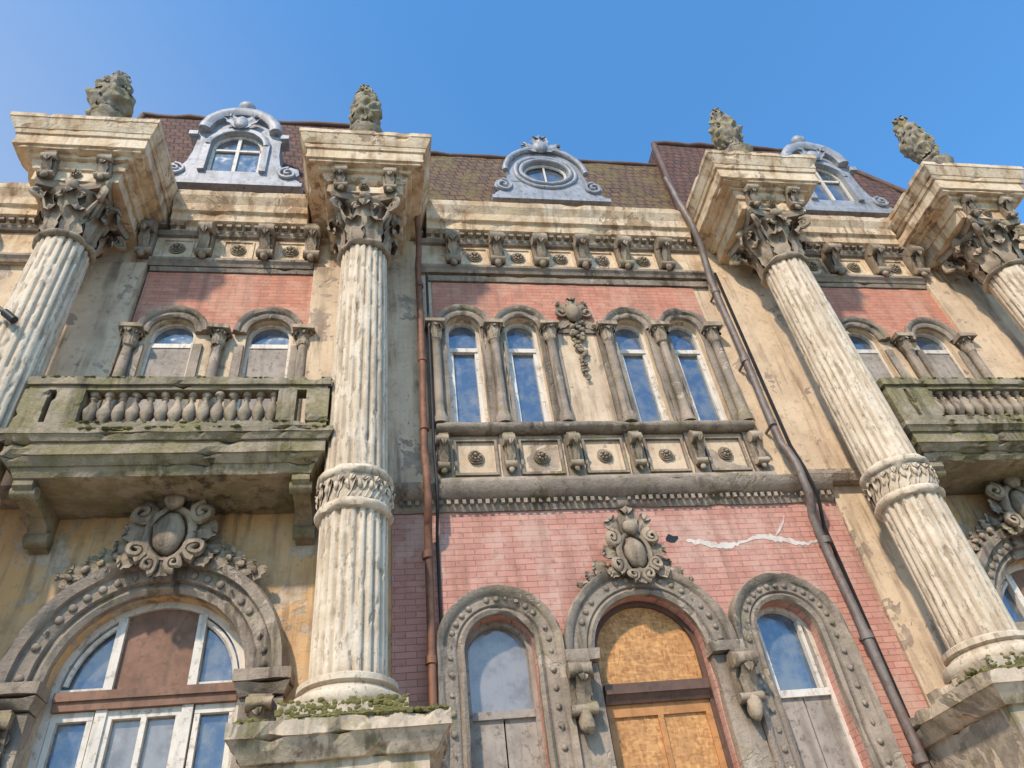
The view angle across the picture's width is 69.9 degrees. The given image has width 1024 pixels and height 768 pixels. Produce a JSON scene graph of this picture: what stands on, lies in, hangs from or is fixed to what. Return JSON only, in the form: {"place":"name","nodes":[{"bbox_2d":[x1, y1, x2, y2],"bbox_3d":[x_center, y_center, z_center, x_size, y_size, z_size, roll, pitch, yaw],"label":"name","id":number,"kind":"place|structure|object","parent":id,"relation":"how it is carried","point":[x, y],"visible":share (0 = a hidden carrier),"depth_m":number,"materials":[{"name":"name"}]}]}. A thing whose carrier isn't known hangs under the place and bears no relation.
{"place":"outdoors","nodes":[
{"label":"outdoors","id":0,"kind":"place"},
{"bbox_2d":[0,235,89,484],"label":"column shaft","id":1,"kind":"object","parent":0,"point":[39,303],"visible":0.88,"depth_m":10.36,"materials":[{"name":"beige stone"}]},
{"bbox_2d":[9,474,315,554],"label":"balcony brackets","id":2,"kind":"object","parent":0,"point":[42,519],"visible":0.99,"depth_m":9.21,"materials":[{"name":"grey stone"}]},
{"bbox_2d":[308,244,387,679],"bbox_3d":[-2.115,0.551,10.074,0.825,7.080,0.830,0,-41,-9],"label":"column shaft","id":3,"kind":"object","parent":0,"point":[350,622],"visible":0.92,"depth_m":8.87,"materials":[{"name":"beige stone"}]},
{"bbox_2d":[294,463,401,702],"bbox_3d":[-1.859,2.367,8.505,1.240,2.933,1.240,0,-41,-9],"label":"column band","id":4,"kind":"object","parent":3,"relation":"attached to","point":[359,485],"depth_m":8.81,"materials":[{"name":"beige stone"}]},
{"bbox_2d":[327,191,401,270],"bbox_3d":[-2.569,-2.519,12.720,1.298,1.280,1.262,0,-41,-9],"label":"capital acanthus","id":5,"kind":"object","parent":3,"relation":"on","point":[366,218],"visible":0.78,"depth_m":12.46,"materials":[{"name":"stone"}]},
{"bbox_2d":[330,188,399,246],"bbox_3d":[-2.607,-2.922,13.076,1.179,0.155,1.179,0,-41,-9],"label":"capital abacus","id":6,"kind":"object","parent":5,"relation":"on","point":[385,199],"visible":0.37,"depth_m":12.72,"materials":[{"name":"stone"}]},
{"bbox_2d":[299,127,430,254],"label":"entablature block","id":7,"kind":"structure","parent":6,"relation":"on","point":[367,157],"depth_m":13.09,"materials":[{"name":"weathered stone"}]},
{"bbox_2d":[333,165,396,192],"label":"block consoles","id":8,"kind":"object","parent":7,"relation":"attached to","point":[340,173],"visible":1,"depth_m":12.74,"materials":[{"name":"stone"}]},
{"bbox_2d":[353,121,382,132],"bbox_3d":[-2.748,-4.525,13.927,0.641,0.889,0.659,-16,-41,9],"label":"finial pedestal","id":9,"kind":"object","parent":7,"relation":"on","point":[366,126],"visible":0.14,"depth_m":13.93,"materials":[{"name":"stone"}]},
{"bbox_2d":[348,84,382,129],"bbox_3d":[-2.952,-5.504,14.781,0.676,1.868,0.701,0,-41,-9],"label":"stone pinecone finial","id":10,"kind":"object","parent":9,"relation":"on","point":[365,105],"visible":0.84,"depth_m":14.44,"materials":[{"name":"beige stone"}]},
{"bbox_3d":[-0.127,-3.324,21.819,9.200,0.600,7.950,0,-41,-9],"label":"centre roof","id":11,"kind":"object","parent":7,"relation":"on","visible":0},
{"bbox_2d":[491,135,610,205],"bbox_3d":[0.658,-4.367,16.713,2.562,2.408,1.500,0,-41,-9],"label":"oval dormer surround","id":12,"kind":"object","parent":11,"relation":"attached to","point":[517,184],"visible":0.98,"depth_m":15.93,"materials":[{"name":"grey stone"}]},
{"bbox_2d":[523,165,566,181],"bbox_3d":[0.729,-4.615,16.282,1.010,0.810,0.061,0,-41,-9],"label":"oval window frame","id":13,"kind":"object","parent":12,"relation":"in","point":[542,167],"visible":0.5,"depth_m":16.45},
{"bbox_2d":[526,169,563,181],"bbox_3d":[0.723,-4.582,16.320,1.040,0.840,0.020,0,-41,-9],"label":"oval window glass","id":14,"kind":"object","parent":13,"relation":"in","point":[551,175],"visible":0.45,"depth_m":16.38,"materials":[{"name":"glass"}]},
{"bbox_2d":[421,273,435,482],"bbox_3d":[-1.387,-0.135,11.999,0.260,5.100,0.016,0,-41,-9],"label":"stucco edge strip","id":15,"kind":"object","parent":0,"point":[430,451],"visible":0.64,"depth_m":11.98,"materials":[{"name":"paint"}]},
{"bbox_2d":[0,468,860,509],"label":"pilaster string course","id":16,"kind":"object","parent":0,"point":[846,476],"visible":0.13,"depth_m":11.37,"materials":[{"name":"grey stone"}]},
{"bbox_2d":[0,0,1023,223],"label":"sky","id":17,"kind":"structure","parent":0,"point":[603,80],"materials":[{"name":"blue"}]},
{"bbox_2d":[392,274,784,513],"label":"stucco wall","id":18,"kind":"structure","parent":0,"point":[591,400],"depth_m":11.94,"materials":[{"name":"beige paint"}]},
{"bbox_2d":[929,462,945,479],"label":"balcony brackets","id":19,"kind":"object","parent":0,"point":[939,469],"visible":0.2,"depth_m":10.81,"materials":[{"name":"stone"}]},
{"bbox_2d":[989,264,1023,333],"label":"column shaft","id":20,"kind":"object","parent":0,"point":[1006,287],"visible":1,"depth_m":13.91,"materials":[{"name":"beige stone"}]},
{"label":"pavement","id":21,"kind":"structure","parent":0,"visible":0},
{"bbox_2d":[224,697,451,767],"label":"column pedestal","id":22,"kind":"object","parent":21,"relation":"on","point":[405,740],"depth_m":6.62,"materials":[{"name":"beige stone"}]},
{"bbox_2d":[232,693,449,724],"bbox_3d":[-1.615,3.182,7.056,2.015,0.330,0.836,0,-41,-9],"label":"pedestal moss","id":23,"kind":"object","parent":22,"relation":"on","point":[395,706],"visible":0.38,"depth_m":6.99,"materials":[{"name":"green plant"}]},
{"bbox_2d":[900,654,1023,767],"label":"column pedestal","id":24,"kind":"object","parent":21,"relation":"on","point":[976,721],"depth_m":8.06,"materials":[{"name":"beige stone"}]},
{"bbox_2d":[766,257,1018,649],"bbox_3d":[5.444,0.551,11.312,0.825,7.080,0.830,0,-41,-9],"label":"column shaft","id":25,"kind":"object","parent":24,"relation":"on","point":[959,595],"visible":0.97,"depth_m":10.55,"materials":[{"name":"beige stone"}]},
{"bbox_2d":[729,208,810,287],"bbox_3d":[4.996,-2.509,13.966,1.267,1.272,1.275,0,-41,-9],"label":"capital acanthus","id":26,"kind":"object","parent":25,"relation":"on","point":[766,242],"visible":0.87,"depth_m":13.74,"materials":[{"name":"stone"}]},
{"bbox_2d":[726,206,804,257],"bbox_3d":[4.952,-2.923,14.314,1.179,0.155,1.179,0,-41,-9],"label":"capital abacus","id":27,"kind":"object","parent":26,"relation":"on","point":[794,215],"visible":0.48,"depth_m":13.97,"materials":[{"name":"stone"}]},
{"bbox_2d":[686,149,818,264],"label":"entablature block","id":28,"kind":"structure","parent":27,"relation":"on","point":[716,205],"depth_m":14.33,"materials":[{"name":"cream weathered stone"}]},
{"bbox_2d":[728,142,752,152],"bbox_3d":[4.812,-4.524,15.167,0.658,0.891,0.643,-16,-41,9],"label":"finial pedestal","id":29,"kind":"object","parent":28,"relation":"on","point":[746,147],"visible":0.16,"depth_m":15.17,"materials":[{"name":"stone"}]},
{"bbox_2d":[708,108,743,151],"bbox_3d":[4.659,-5.493,15.993,0.668,1.779,0.668,0,-41,-9],"label":"stone pinecone finial","id":30,"kind":"object","parent":29,"relation":"on","point":[725,130],"visible":0.87,"depth_m":15.72,"materials":[{"name":"beige stone"}]},
{"bbox_2d":[743,183,803,209],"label":"block consoles","id":31,"kind":"object","parent":28,"relation":"attached to","point":[790,194],"visible":1,"depth_m":13.99,"materials":[{"name":"stone"}]},
{"bbox_2d":[860,453,1023,684],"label":"column band","id":32,"kind":"object","parent":25,"relation":"attached to","point":[884,483],"depth_m":10.07,"materials":[{"name":"beige stone"}]},
{"bbox_2d":[955,651,1023,686],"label":"pedestal moss","id":33,"kind":"object","parent":24,"relation":"on","point":[1018,664],"visible":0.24,"depth_m":8.12,"materials":[{"name":"plant"}]},
{"bbox_3d":[-6.083,4.986,5.450,2.010,4.091,1.869,0,-41,-9],"label":"column","id":34,"kind":"object","parent":21,"relation":"on","visible":0},
{"bbox_2d":[28,177,126,270],"bbox_3d":[-7.152,-2.508,11.968,1.281,1.274,1.275,0,-41,-9],"label":"capital acanthus","id":35,"kind":"object","parent":34,"relation":"on","point":[88,220],"visible":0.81,"depth_m":11.76,"materials":[{"name":"stone"}]},
{"bbox_2d":[33,176,130,239],"bbox_3d":[-7.206,-2.922,12.323,1.179,0.155,1.179,0,-41,-9],"label":"capital abacus","id":36,"kind":"object","parent":35,"relation":"on","point":[45,184],"visible":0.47,"depth_m":11.98,"materials":[{"name":"stone"}]},
{"bbox_2d":[10,111,177,247],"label":"entablature block","id":37,"kind":"structure","parent":36,"relation":"on","point":[144,181],"depth_m":12.37,"materials":[{"name":"stone"}]},
{"bbox_2d":[36,150,114,181],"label":"block consoles","id":38,"kind":"object","parent":37,"relation":"attached to","point":[49,166],"visible":0.99,"depth_m":12.00,"materials":[{"name":"stone"}]},
{"bbox_2d":[90,105,122,116],"bbox_3d":[-7.356,-4.519,13.177,0.647,0.889,0.651,14,-45,-24],"label":"finial pedestal","id":39,"kind":"object","parent":37,"relation":"on","point":[103,111],"visible":0.13,"depth_m":13.17,"materials":[{"name":"stone"}]},
{"bbox_2d":[85,70,135,117],"bbox_3d":[-7.601,-5.474,14.002,0.786,1.780,0.804,0,-41,-9],"label":"stone pinecone finial","id":40,"kind":"object","parent":39,"relation":"on","point":[114,91],"visible":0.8,"depth_m":13.64,"materials":[{"name":"beige stone"}]},
{"bbox_3d":[10.715,4.987,8.201,2.011,4.092,1.868,0,-41,-9],"label":"column","id":41,"kind":"object","parent":21,"relation":"on","visible":0},
{"bbox_2d":[941,218,1023,293],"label":"capital acanthus","id":42,"kind":"object","parent":41,"relation":"on","point":[982,255],"visible":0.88,"depth_m":14.52,"materials":[{"name":"stone"}]},
{"bbox_2d":[936,215,1020,263],"bbox_3d":[9.591,-2.923,15.073,1.179,0.155,1.179,0,-41,-9],"label":"capital abacus","id":43,"kind":"object","parent":42,"relation":"on","point":[967,227],"visible":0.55,"depth_m":14.75,"materials":[{"name":"stone"}]},
{"bbox_2d":[888,161,1023,270],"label":"entablature block","id":44,"kind":"structure","parent":43,"relation":"on","point":[928,214],"depth_m":15.12,"materials":[{"name":"stone"}]},
{"bbox_2d":[930,153,953,163],"bbox_3d":[9.440,-4.511,15.936,0.642,0.886,0.662,-17,-41,10],"label":"finial pedestal","id":45,"kind":"object","parent":44,"relation":"on","point":[942,158],"visible":0.16,"depth_m":15.91,"materials":[{"name":"stone"}]},
{"bbox_2d":[891,115,941,164],"bbox_3d":[9.247,-5.570,16.834,0.659,2.011,0.657,0,-41,-9],"label":"stone pinecone finial","id":46,"kind":"object","parent":45,"relation":"on","point":[917,145],"visible":0.94,"depth_m":16.55,"materials":[{"name":"beige stone"}]},
{"bbox_2d":[959,194,1017,218],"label":"block consoles","id":47,"kind":"object","parent":44,"relation":"attached to","point":[969,207],"visible":1,"depth_m":14.75,"materials":[{"name":"stone"}]},
{"label":"ground","id":48,"kind":"structure","parent":0,"visible":0},
{"bbox_2d":[0,264,947,707],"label":"stucco side wall","id":49,"kind":"structure","parent":48,"relation":"on","point":[920,640],"depth_m":10.42,"materials":[{"name":"beige paint"}]},
{"bbox_2d":[0,306,17,323],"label":"iron wall bracket","id":50,"kind":"object","parent":49,"relation":"attached to","point":[9,316],"visible":1,"depth_m":9.91,"materials":[{"name":"metal"}]},
{"bbox_2d":[0,509,391,767],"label":"ochre wall bay","id":51,"kind":"object","parent":49,"relation":"attached to","point":[30,588],"visible":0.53,"depth_m":9.28,"materials":[{"name":"paint"}]},
{"bbox_2d":[123,319,295,420],"bbox_3d":[-4.727,-0.162,11.728,2.840,4.700,0.350,0,-41,-9],"label":"window surround","id":52,"kind":"object","parent":51,"relation":"on","point":[226,355],"visible":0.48,"depth_m":11.85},
{"bbox_2d":[414,214,437,705],"bbox_3d":[-1.163,1.664,10.039,0.175,14.012,0.627,0,-41,-9],"label":"downpipe","id":53,"kind":"object","parent":49,"relation":"attached to","point":[431,656],"visible":0.91,"depth_m":10.06,"materials":[{"name":"brown metal"}]},
{"bbox_2d":[0,233,979,284],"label":"frieze wall","id":54,"kind":"structure","parent":49,"relation":"on","point":[16,242],"depth_m":14.01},
{"bbox_2d":[0,216,924,284],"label":"cornice mouldings","id":55,"kind":"object","parent":54,"relation":"attached to","point":[23,258],"visible":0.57,"depth_m":13.99,"materials":[{"name":"grey stone"}]},
{"bbox_2d":[0,182,1023,252],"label":"cornice","id":56,"kind":"structure","parent":54,"relation":"attached to","point":[191,209],"depth_m":14.52,"materials":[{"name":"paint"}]},
{"bbox_2d":[144,117,348,193],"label":"roof pavilion","id":57,"kind":"structure","parent":56,"relation":"on","point":[178,140],"depth_m":17.00,"materials":[{"name":"red tile"}]},
{"bbox_2d":[137,112,905,210],"bbox_3d":[0.731,-5.037,17.199,25.000,5.262,1.565,0,-41,-9],"label":"ridge flashing","id":58,"kind":"object","parent":56,"relation":"on","point":[654,146],"visible":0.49,"depth_m":18.50,"materials":[{"name":"brown metal"}]},
{"bbox_2d":[429,155,675,209],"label":"roof","id":59,"kind":"structure","parent":56,"relation":"on","point":[465,178],"depth_m":17.55,"materials":[{"name":"brown tile"}]},
{"bbox_2d":[658,145,901,208],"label":"roof pavilion","id":60,"kind":"structure","parent":56,"relation":"on","point":[683,165],"depth_m":18.80,"materials":[{"name":"red tile"}]},
{"bbox_2d":[133,218,929,277],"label":"cornice consoles","id":61,"kind":"object","parent":54,"relation":"attached to","point":[912,259],"visible":0.92,"depth_m":14.08,"materials":[{"name":"grey stone"}]},
{"bbox_2d":[158,239,910,275],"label":"frieze panels","id":62,"kind":"object","parent":54,"relation":"attached to","point":[506,264],"visible":0.72,"depth_m":14.20,"materials":[{"name":"beige stone"}]},
{"bbox_2d":[169,243,901,273],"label":"frieze rosettes","id":63,"kind":"object","parent":62,"relation":"attached to","point":[287,251],"visible":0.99,"depth_m":14.16,"materials":[{"name":"grey stone"}]},
{"bbox_2d":[0,266,1023,767],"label":"stone trim","id":64,"kind":"structure","parent":49,"relation":"attached to","point":[54,628],"depth_m":9.80,"materials":[{"name":"grey stone"}]},
{"bbox_2d":[132,272,312,332],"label":"brick wall","id":65,"kind":"structure","parent":64,"relation":"attached to","point":[230,299],"depth_m":12.66,"materials":[{"name":"brick"}]},
{"bbox_2d":[425,272,442,624],"bbox_3d":[-0.933,2.500,9.508,0.054,12.000,0.278,0,-41,-9],"label":"wall cable","id":66,"kind":"object","parent":64,"relation":"attached to","point":[436,480],"depth_m":10.54,"materials":[{"name":"black metal"}]},
{"bbox_2d":[0,297,1023,766],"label":"carved ornament","id":67,"kind":"object","parent":64,"relation":"attached to","point":[164,523],"visible":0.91,"depth_m":9.92,"materials":[{"name":"stone"}]},
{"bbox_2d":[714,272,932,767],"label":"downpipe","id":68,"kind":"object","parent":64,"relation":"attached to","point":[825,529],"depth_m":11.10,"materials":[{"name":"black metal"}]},
{"bbox_2d":[821,288,955,338],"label":"brick wall","id":69,"kind":"structure","parent":64,"relation":"attached to","point":[891,312],"depth_m":14.70,"materials":[{"name":"brick"}]},
{"bbox_2d":[27,322,1023,767],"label":"window frames","id":70,"kind":"structure","parent":49,"relation":"attached to","point":[95,738],"depth_m":8.90,"materials":[{"name":"white wood"}]},
{"bbox_2d":[103,717,174,767],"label":"dusty window pane","id":71,"kind":"object","parent":70,"relation":"attached to","point":[155,748],"visible":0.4,"depth_m":8.18,"materials":[{"name":"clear glass"}]},
{"bbox_2d":[50,682,236,713],"bbox_3d":[-4.185,3.614,8.419,1.980,0.200,0.160,0,-41,-9],"label":"window transom beam","id":72,"kind":"structure","parent":70,"relation":"attached to","point":[134,698],"depth_m":8.36,"materials":[{"name":"brown wood"}]},
{"bbox_2d":[114,610,198,688],"bbox_3d":[-4.255,3.208,8.849,0.820,0.985,0.040,0,-41,-9],"label":"boarded panel","id":73,"kind":"object","parent":70,"relation":"attached to","point":[158,648],"visible":0.92,"depth_m":8.82,"materials":[{"name":"brown wood"}]},
{"bbox_2d":[468,628,532,712],"bbox_3d":[-0.167,3.591,9.193,0.870,1.185,0.018,0,-41,-9],"label":"arched window pane","id":74,"kind":"object","parent":70,"relation":"attached to","point":[499,670],"visible":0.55,"depth_m":9.16,"materials":[{"name":"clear glass"}]},
{"bbox_2d":[46,327,1023,767],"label":"window glass","id":75,"kind":"object","parent":70,"relation":"in","point":[92,671],"visible":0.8,"depth_m":12.14,"materials":[{"name":"blue glass"}]},
{"bbox_2d":[136,348,978,767],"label":"window boards","id":76,"kind":"object","parent":70,"relation":"attached to","point":[818,732],"depth_m":9.13,"materials":[{"name":"grey wood"}]},
{"bbox_2d":[757,613,822,690],"bbox_3d":[3.642,3.591,9.816,0.870,1.185,0.018,0,-41,-9],"label":"arched window pane","id":77,"kind":"object","parent":70,"relation":"attached to","point":[788,660],"visible":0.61,"depth_m":9.80,"materials":[{"name":"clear glass"}]},
{"bbox_2d":[1011,570,1023,595],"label":"boarded panel","id":78,"kind":"object","parent":70,"relation":"attached to","point":[1018,577],"visible":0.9,"depth_m":11.01,"materials":[{"name":"wood"}]},
{"bbox_2d":[432,282,703,328],"bbox_3d":[1.085,-1.426,13.547,5.080,1.170,0.023,0,-41,-9],"label":"brick band","id":79,"kind":"object","parent":49,"relation":"attached to","point":[493,300],"visible":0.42,"depth_m":13.67,"materials":[{"name":"brick"}]},
{"bbox_2d":[453,436,752,476],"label":"panel frames","id":80,"kind":"structure","parent":49,"relation":"attached to","point":[626,471],"depth_m":11.32,"materials":[{"name":"beige stone"}]},
{"bbox_2d":[663,176,931,767],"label":"downpipe","id":81,"kind":"object","parent":49,"relation":"attached to","point":[920,759],"visible":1,"depth_m":10.79,"materials":[{"name":"brown metal"}]},
{"bbox_2d":[876,377,1023,494],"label":"balcony slab","id":82,"kind":"structure","parent":49,"relation":"attached to","point":[974,454],"depth_m":11.17,"materials":[{"name":"beige stone"}]},
{"bbox_2d":[889,377,1023,420],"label":"balcony moss","id":83,"kind":"object","parent":82,"relation":"on","point":[1008,414],"visible":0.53,"depth_m":11.39,"materials":[{"name":"plant"}]},
{"bbox_2d":[928,390,1023,414],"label":"balusters","id":84,"kind":"object","parent":82,"relation":"on","point":[992,406],"visible":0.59,"depth_m":11.63,"materials":[{"name":"stone"}]},
{"bbox_2d":[945,493,1023,566],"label":"ochre wall bay","id":85,"kind":"object","parent":49,"relation":"attached to","point":[967,511],"visible":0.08,"depth_m":11.55,"materials":[{"name":"paint"}]},
{"bbox_2d":[846,288,988,401],"bbox_3d":[7.431,-0.163,13.719,2.840,4.700,0.350,0,-41,-9],"label":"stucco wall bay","id":86,"kind":"object","parent":85,"relation":"on","point":[882,347],"visible":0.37,"depth_m":13.94,"materials":[{"name":"beige paint"}]},
{"bbox_2d":[61,593,1019,767],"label":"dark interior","id":87,"kind":"object","parent":48,"relation":"on","point":[503,721],"depth_m":8.86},
{"bbox_2d":[392,502,927,767],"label":"brick wall","id":88,"kind":"structure","parent":48,"relation":"on","point":[547,558],"depth_m":10.09,"materials":[{"name":"red brick"}]},
{"bbox_2d":[464,621,546,767],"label":"window frame arched","id":89,"kind":"object","parent":88,"relation":"in","point":[534,712],"depth_m":8.81,"materials":[{"name":"white wood"}]},
{"bbox_2d":[0,261,1023,485],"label":"pilaster wall","id":90,"kind":"structure","parent":88,"relation":"on","point":[106,301],"depth_m":12.42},
{"bbox_2d":[0,376,332,519],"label":"balcony slab","id":91,"kind":"structure","parent":90,"relation":"attached to","point":[250,467],"depth_m":9.33,"materials":[{"name":"beige stone"}]},
{"bbox_2d":[82,391,277,422],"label":"balusters","id":92,"kind":"object","parent":91,"relation":"on","point":[189,412],"visible":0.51,"depth_m":9.69,"materials":[{"name":"stone"}]},
{"bbox_2d":[42,375,332,430],"bbox_3d":[-4.384,0.290,9.670,3.898,0.979,0.372,0,-41,-9],"label":"balcony moss","id":93,"kind":"object","parent":91,"relation":"on","point":[89,427],"visible":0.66,"depth_m":9.42,"materials":[{"name":"green plant"}]},
{"bbox_2d":[597,608,719,767],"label":"osb boarding","id":94,"kind":"object","parent":88,"relation":"attached to","point":[635,645],"visible":0.91,"depth_m":9.33,"materials":[{"name":"brown wood"}]},
{"bbox_2d":[595,601,733,767],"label":"door frame","id":95,"kind":"object","parent":88,"relation":"attached to","point":[655,691],"visible":0.84,"depth_m":9.11,"materials":[{"name":"brown wood"}]},
{"bbox_2d":[606,699,727,767],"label":"door timber","id":96,"kind":"object","parent":95,"relation":"in","point":[660,710],"visible":0.79,"depth_m":8.96,"materials":[{"name":"brown wood"}]},
{"bbox_2d":[666,534,677,542],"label":"wall hole","id":97,"kind":"structure","parent":88,"relation":"attached to","point":[670,538],"depth_m":10.49,"materials":[{"name":"black metal"}]},
{"bbox_2d":[686,534,817,548],"bbox_3d":[3.498,2.275,10.631,2.040,0.223,0.005,0,-41,-9],"label":"plaster patch","id":98,"kind":"object","parent":88,"relation":"attached to","point":[726,545],"visible":0.98,"depth_m":10.64,"materials":[{"name":"grey paint"}]},
{"bbox_2d":[776,517,783,535],"bbox_3d":[3.972,2.099,10.863,0.250,0.340,0.007,0,-41,-9],"label":"plaster patch","id":99,"kind":"object","parent":88,"relation":"attached to","point":[780,528],"visible":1,"depth_m":10.84,"materials":[{"name":"paint"}]},
{"bbox_2d":[757,607,862,767],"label":"window frame arched","id":100,"kind":"object","parent":88,"relation":"in","point":[805,636],"depth_m":9.59,"materials":[{"name":"white wood"}]},
{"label":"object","id":101,"kind":"object","parent":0,"visible":0},
{"bbox_2d":[648,149,676,209],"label":"roof pavilion sides","id":102,"kind":"object","parent":101,"relation":"on","point":[652,159],"depth_m":19.12,"materials":[{"name":"tile"}]},
{"bbox_2d":[780,135,892,217],"bbox_3d":[7.324,-4.658,18.096,2.845,3.326,1.669,0,-41,-9],"label":"dormer surround","id":103,"kind":"object","parent":102,"relation":"on","point":[863,203],"visible":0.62,"depth_m":17.22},
{"bbox_2d":[815,169,853,200],"bbox_3d":[7.428,-4.730,17.451,1.030,1.405,0.045,0,-41,-9],"label":"dormer window frame","id":104,"kind":"object","parent":103,"relation":"in","point":[825,187],"visible":0.56,"depth_m":17.54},
{"bbox_2d":[814,172,849,200],"bbox_3d":[7.424,-4.704,17.474,1.030,1.413,0.015,0,-41,-9],"label":"dormer window glass","id":105,"kind":"object","parent":104,"relation":"in","point":[837,191],"visible":0.44,"depth_m":17.37,"materials":[{"name":"glass"}]},
{"bbox_3d":[-6.032,-2.277,19.203,6.300,5.120,9.020,0,-41,-9],"label":"roof pavilion","id":106,"kind":"object","parent":101,"relation":"on","visible":0},
{"bbox_2d":[171,101,302,193],"bbox_3d":[-5.859,-4.707,15.980,2.849,3.329,1.666,0,-41,-9],"label":"dormer surround","id":107,"kind":"object","parent":106,"relation":"on","point":[247,119],"visible":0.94,"depth_m":15.12,"materials":[{"name":"grey stone"}]},
{"bbox_2d":[206,137,262,171],"bbox_3d":[-5.754,-4.782,15.339,1.030,1.405,0.045,0,-41,-9],"label":"dormer window frame","id":108,"kind":"object","parent":107,"relation":"in","point":[238,151],"visible":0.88,"depth_m":15.43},
{"bbox_2d":[211,140,259,171],"bbox_3d":[-5.758,-4.756,15.363,1.030,1.413,0.015,0,-41,-9],"label":"dormer window glass","id":109,"kind":"object","parent":108,"relation":"in","point":[245,163],"visible":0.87,"depth_m":15.30,"materials":[{"name":"blue glass"}]}
]}

